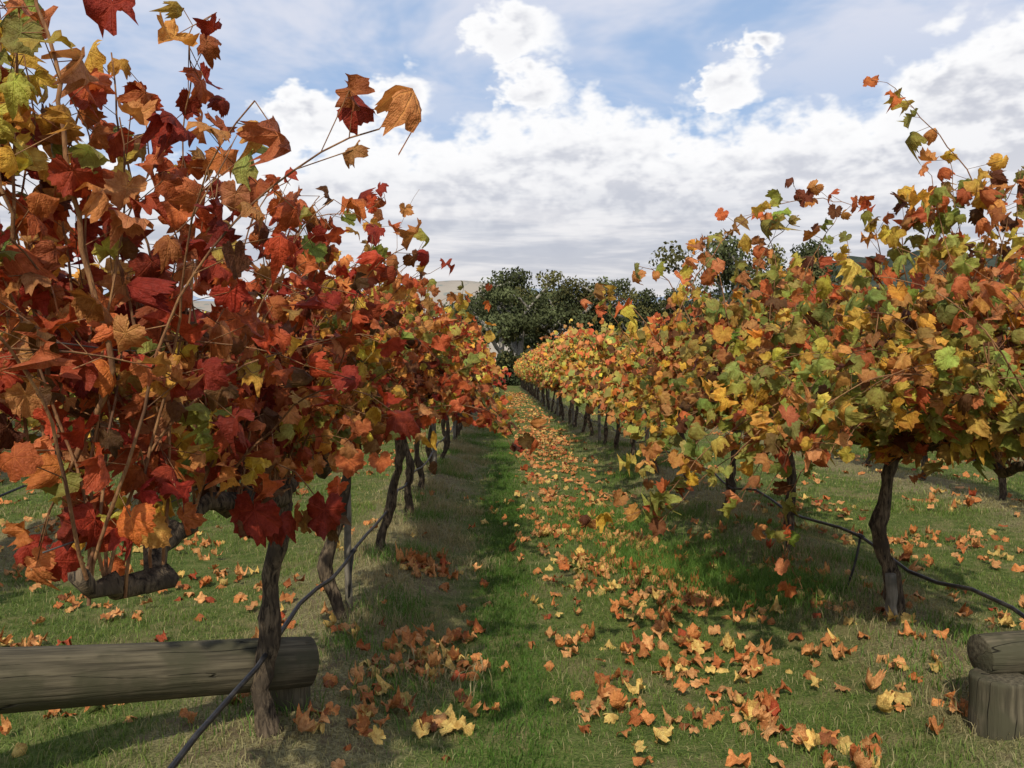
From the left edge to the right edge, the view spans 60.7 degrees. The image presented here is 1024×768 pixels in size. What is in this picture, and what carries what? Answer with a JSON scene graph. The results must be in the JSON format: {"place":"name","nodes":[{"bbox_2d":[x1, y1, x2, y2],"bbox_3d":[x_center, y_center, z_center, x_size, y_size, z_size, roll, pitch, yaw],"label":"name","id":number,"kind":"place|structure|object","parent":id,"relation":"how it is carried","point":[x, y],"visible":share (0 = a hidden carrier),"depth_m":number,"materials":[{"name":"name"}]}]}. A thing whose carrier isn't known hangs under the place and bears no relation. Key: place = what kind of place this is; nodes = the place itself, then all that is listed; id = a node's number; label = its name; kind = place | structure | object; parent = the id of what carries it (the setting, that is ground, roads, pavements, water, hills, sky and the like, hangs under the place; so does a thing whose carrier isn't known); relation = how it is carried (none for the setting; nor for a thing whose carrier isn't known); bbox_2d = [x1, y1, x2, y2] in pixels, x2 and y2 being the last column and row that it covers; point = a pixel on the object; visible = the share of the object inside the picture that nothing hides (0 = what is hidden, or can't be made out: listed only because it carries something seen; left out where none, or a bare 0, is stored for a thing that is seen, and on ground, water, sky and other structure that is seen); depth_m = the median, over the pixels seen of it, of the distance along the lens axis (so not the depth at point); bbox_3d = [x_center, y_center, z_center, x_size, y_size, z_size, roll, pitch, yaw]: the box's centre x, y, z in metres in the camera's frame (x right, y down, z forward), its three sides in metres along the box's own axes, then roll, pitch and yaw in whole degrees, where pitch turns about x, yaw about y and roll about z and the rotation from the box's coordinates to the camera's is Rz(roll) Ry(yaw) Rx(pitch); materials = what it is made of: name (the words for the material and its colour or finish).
{"place":"outdoors","nodes":[
{"label":"outdoors","id":0,"kind":"place"},
{"bbox_2d":[28,280,659,359],"bbox_3d":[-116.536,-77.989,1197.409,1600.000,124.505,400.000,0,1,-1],"label":"hills","id":1,"kind":"structure","parent":0,"point":[447,287],"depth_m":1120.64,"materials":[{"name":"green plant"}]},
{"bbox_2d":[103,284,728,303],"bbox_3d":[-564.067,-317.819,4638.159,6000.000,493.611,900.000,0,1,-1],"label":"mountain","id":2,"kind":"structure","parent":0,"point":[107,291],"depth_m":4555.24,"materials":[{"name":"green plant"}]},
{"bbox_2d":[0,380,1023,767],"bbox_3d":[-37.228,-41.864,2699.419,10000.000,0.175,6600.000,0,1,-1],"label":"ground","id":3,"kind":"structure","parent":0,"point":[158,744],"depth_m":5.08,"materials":[{"name":"green plant"}]},
{"bbox_2d":[0,326,56,454],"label":"grapevine row","id":4,"kind":"object","parent":3,"relation":"on","point":[1,333],"depth_m":12.65,"materials":[{"name":"red plant"}]},
{"bbox_2d":[0,306,209,495],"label":"grapevine row","id":5,"kind":"object","parent":3,"relation":"on","point":[32,422],"depth_m":7.23,"materials":[{"name":"red plant"}]},
{"bbox_2d":[0,462,136,496],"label":"drip irrigation hose","id":6,"kind":"object","parent":5,"relation":"attached to","point":[11,491],"visible":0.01,"depth_m":7.46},
{"bbox_2d":[0,636,318,713],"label":"strainer rail","id":7,"kind":"object","parent":3,"relation":"on","point":[36,678],"visible":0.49,"depth_m":3.23,"materials":[{"name":"wood"}]},
{"bbox_2d":[0,0,429,737],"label":"grapevine","id":8,"kind":"object","parent":3,"relation":"on","point":[250,400],"visible":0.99,"depth_m":2.04,"materials":[{"name":"red plant"}]},
{"bbox_2d":[167,426,454,767],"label":"drip irrigation hose","id":9,"kind":"object","parent":3,"relation":"on","point":[189,744],"visible":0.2,"depth_m":3.37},
{"bbox_2d":[344,490,352,611],"bbox_3d":[-0.993,0.798,5.300,0.066,1.367,0.045,0,1,-1],"label":"trellis post","id":10,"kind":"object","parent":3,"relation":"on","point":[347,539],"visible":0.33,"depth_m":5.29,"materials":[{"name":"grey wood"}]},
{"bbox_2d":[241,187,549,619],"bbox_3d":[-0.784,0.162,5.084,1.882,2.543,3.134,0,1,-24],"label":"grapevine","id":11,"kind":"object","parent":3,"relation":"on","point":[388,381],"visible":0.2,"depth_m":4.95,"materials":[{"name":"red plant"}]},
{"bbox_2d":[307,277,527,551],"bbox_3d":[-0.740,0.271,6.822,1.817,2.210,2.473,0,1,-1],"label":"grapevine","id":12,"kind":"object","parent":3,"relation":"on","point":[457,382],"visible":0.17,"depth_m":6.31,"materials":[{"name":"orange plant"}]},
{"bbox_2d":[431,418,436,472],"bbox_3d":[-1.090,0.571,12.196,0.093,1.534,0.066,0,1,-1],"label":"trellis post","id":13,"kind":"object","parent":3,"relation":"on","point":[434,456],"visible":0.21,"depth_m":12.18,"materials":[{"name":"grey wood"}]},
{"bbox_2d":[42,483,207,552],"bbox_3d":[-1.447,-0.277,39.659,0.043,0.031,75.950,0,1,-1],"label":"trellis wire","id":14,"kind":"object","parent":13,"relation":"attached to","point":[73,541],"visible":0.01,"depth_m":1.78,"materials":[{"name":"grey metal"}]},
{"bbox_2d":[453,421,455,439],"bbox_3d":[-1.152,0.480,17.445,0.076,1.522,0.066,0,1,-1],"label":"trellis post","id":15,"kind":"object","parent":3,"relation":"on","point":[454,429],"visible":0.17,"depth_m":17.42,"materials":[{"name":"grey wood"}]},
{"bbox_2d":[403,287,512,515],"bbox_3d":[-0.986,0.207,8.665,1.795,2.331,3.165,0,1,-24],"label":"grapevine","id":16,"kind":"object","parent":3,"relation":"on","point":[409,474],"visible":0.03,"depth_m":8.66,"materials":[{"name":"red plant"}]},
{"bbox_2d":[414,320,510,490],"bbox_3d":[-1.380,-0.682,43.604,1.873,3.033,68.918,0,1,-1],"label":"grapevine row","id":17,"kind":"object","parent":3,"relation":"on","point":[487,368],"visible":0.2,"depth_m":12.27,"materials":[{"name":"plant"}]},
{"bbox_2d":[442,291,558,350],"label":"eucalyptus tree","id":18,"kind":"object","parent":3,"relation":"on","point":[525,338],"visible":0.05,"depth_m":98.25,"materials":[{"name":"green plant"}]},
{"bbox_2d":[451,266,564,377],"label":"eucalyptus tree","id":19,"kind":"object","parent":3,"relation":"on","point":[504,294],"visible":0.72,"depth_m":85.72,"materials":[{"name":"green plant"}]},
{"bbox_2d":[470,282,546,375],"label":"eucalyptus tree","id":20,"kind":"object","parent":3,"relation":"on","point":[513,352],"visible":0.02,"depth_m":104.81,"materials":[{"name":"green plant"}]},
{"bbox_2d":[0,392,1023,767],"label":"fallen leaves","id":21,"kind":"object","parent":3,"relation":"on","point":[764,708],"visible":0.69,"depth_m":4.85,"materials":[{"name":"orange plant"}]},
{"bbox_2d":[493,349,534,385],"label":"undergrowth","id":22,"kind":"object","parent":3,"relation":"on","point":[514,378],"visible":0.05,"depth_m":83.63,"materials":[{"name":"green plant"}]},
{"bbox_2d":[469,270,562,354],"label":"eucalyptus tree","id":23,"kind":"object","parent":3,"relation":"on","point":[517,348],"visible":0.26,"depth_m":90.07,"materials":[{"name":"green plant"}]},
{"bbox_2d":[515,330,545,354],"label":"eucalyptus tree","id":24,"kind":"object","parent":3,"relation":"on","point":[530,339],"depth_m":115.11,"materials":[{"name":"green plant"}]},
{"bbox_2d":[556,390,558,415],"bbox_3d":[1.484,0.351,28.583,0.076,1.619,0.067,0,1,-1],"label":"trellis post","id":25,"kind":"object","parent":3,"relation":"on","point":[557,412],"visible":0.33,"depth_m":28.57,"materials":[{"name":"grey wood"}]},
{"bbox_2d":[527,283,594,331],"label":"eucalyptus tree","id":26,"kind":"object","parent":3,"relation":"on","point":[535,290],"visible":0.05,"depth_m":105.69,"materials":[{"name":"green plant"}]},
{"bbox_2d":[489,275,640,347],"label":"eucalyptus tree","id":27,"kind":"object","parent":3,"relation":"on","point":[554,315],"visible":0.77,"depth_m":89.50,"materials":[{"name":"green plant"}]},
{"bbox_2d":[572,404,573,424],"bbox_3d":[1.625,0.420,23.334,0.077,1.590,0.065,0,1,-1],"label":"trellis post","id":28,"kind":"object","parent":3,"relation":"on","point":[572,414],"visible":0.28,"depth_m":23.31,"materials":[{"name":"grey wood"}]},
{"bbox_2d":[598,404,600,440],"bbox_3d":[1.804,0.501,18.087,0.082,1.583,0.065,0,1,-1],"label":"trellis post","id":29,"kind":"object","parent":3,"relation":"on","point":[599,430],"visible":0.38,"depth_m":18.07,"materials":[{"name":"grey wood"}]},
{"bbox_2d":[576,278,635,335],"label":"eucalyptus tree","id":30,"kind":"object","parent":3,"relation":"on","point":[626,288],"visible":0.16,"depth_m":92.80,"materials":[{"name":"green plant"}]},
{"bbox_2d":[513,315,700,490],"bbox_3d":[1.323,-0.655,43.529,2.232,3.108,69.208,0,1,-1],"label":"grapevine row","id":31,"kind":"object","parent":3,"relation":"on","point":[590,368],"visible":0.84,"depth_m":15.04,"materials":[{"name":"yellow plant"}]},
{"bbox_2d":[592,288,663,341],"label":"eucalyptus tree","id":32,"kind":"object","parent":3,"relation":"on","point":[648,309],"visible":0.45,"depth_m":89.98,"materials":[{"name":"green plant"}]},
{"bbox_2d":[616,295,665,329],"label":"eucalyptus tree","id":33,"kind":"object","parent":3,"relation":"on","point":[659,300],"visible":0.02,"depth_m":95.38,"materials":[{"name":"green plant"}]},
{"bbox_2d":[644,410,648,463],"bbox_3d":[1.977,0.555,12.839,0.092,1.523,0.066,0,1,-1],"label":"trellis post","id":34,"kind":"object","parent":3,"relation":"on","point":[647,433],"visible":0.13,"depth_m":12.82,"materials":[{"name":"grey wood"}]},
{"bbox_2d":[639,299,698,325],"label":"eucalyptus tree","id":35,"kind":"object","parent":3,"relation":"on","point":[663,305],"visible":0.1,"depth_m":92.76,"materials":[{"name":"green plant"}]},
{"bbox_2d":[664,288,725,321],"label":"eucalyptus tree","id":36,"kind":"object","parent":3,"relation":"on","point":[667,296],"visible":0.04,"depth_m":91.62,"materials":[{"name":"green plant"}]},
{"bbox_2d":[603,293,804,515],"bbox_3d":[2.014,0.215,8.762,2.142,2.284,3.078,0,1,-1],"label":"grapevine","id":37,"kind":"object","parent":3,"relation":"on","point":[641,361],"visible":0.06,"depth_m":8.56,"materials":[{"name":"orange plant"}]},
{"bbox_2d":[648,230,800,324],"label":"eucalyptus tree","id":38,"kind":"object","parent":3,"relation":"on","point":[728,255],"visible":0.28,"depth_m":84.82,"materials":[{"name":"green plant"}]},
{"bbox_2d":[613,245,900,551],"bbox_3d":[1.970,0.199,7.077,2.423,2.418,3.288,0,1,-1],"label":"grapevine","id":39,"kind":"object","parent":3,"relation":"on","point":[670,399],"visible":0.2,"depth_m":6.56,"materials":[{"name":"yellow plant"}]},
{"bbox_2d":[539,392,1023,618],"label":"drip irrigation hose","id":40,"kind":"object","parent":3,"relation":"on","point":[972,589],"visible":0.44,"depth_m":5.59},
{"bbox_2d":[751,238,842,323],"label":"eucalyptus tree","id":41,"kind":"object","parent":3,"relation":"on","point":[810,250],"visible":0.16,"depth_m":82.12,"materials":[{"name":"green plant"}]},
{"bbox_2d":[578,74,1023,616],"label":"grapevine","id":42,"kind":"object","parent":3,"relation":"on","point":[887,393],"visible":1,"depth_m":4.04,"materials":[{"name":"yellow plant"}]},
{"bbox_2d":[885,573,897,619],"bbox_3d":[2.161,1.261,4.981,0.080,0.366,0.066,0,1,-1],"label":"trellis post","id":43,"kind":"object","parent":3,"relation":"on","point":[891,591],"visible":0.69,"depth_m":4.96,"materials":[{"name":"grey wood"}]},
{"bbox_2d":[862,300,1010,499],"bbox_3d":[4.994,-0.574,40.399,1.419,2.932,75.540,0,1,-1],"label":"grapevine row","id":44,"kind":"object","parent":3,"relation":"on","point":[1002,488],"visible":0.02,"depth_m":9.70,"materials":[{"name":"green plant"}]},
{"bbox_2d":[967,630,1023,740],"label":"strainer rail","id":45,"kind":"object","parent":3,"relation":"on","point":[996,691],"visible":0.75,"depth_m":3.58,"materials":[{"name":"wood"}]},
{"bbox_2d":[0,0,1023,299],"label":"sky","id":46,"kind":"structure","parent":0,"point":[580,138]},
{"bbox_2d":[677,251,1023,316],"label":"wooded hill","id":47,"kind":"structure","parent":0,"point":[909,267],"depth_m":315.11,"materials":[{"name":"green plant"}]},
{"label":"trellis post","id":48,"kind":"object","parent":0,"visible":0},
{"bbox_2d":[56,342,207,352],"bbox_3d":[-1.447,-0.687,39.653,0.043,0.031,75.950,0,1,-1],"label":"trellis wire","id":49,"kind":"object","parent":48,"relation":"attached to","point":[97,347],"depth_m":1.88,"materials":[{"name":"grey metal"}]}
]}

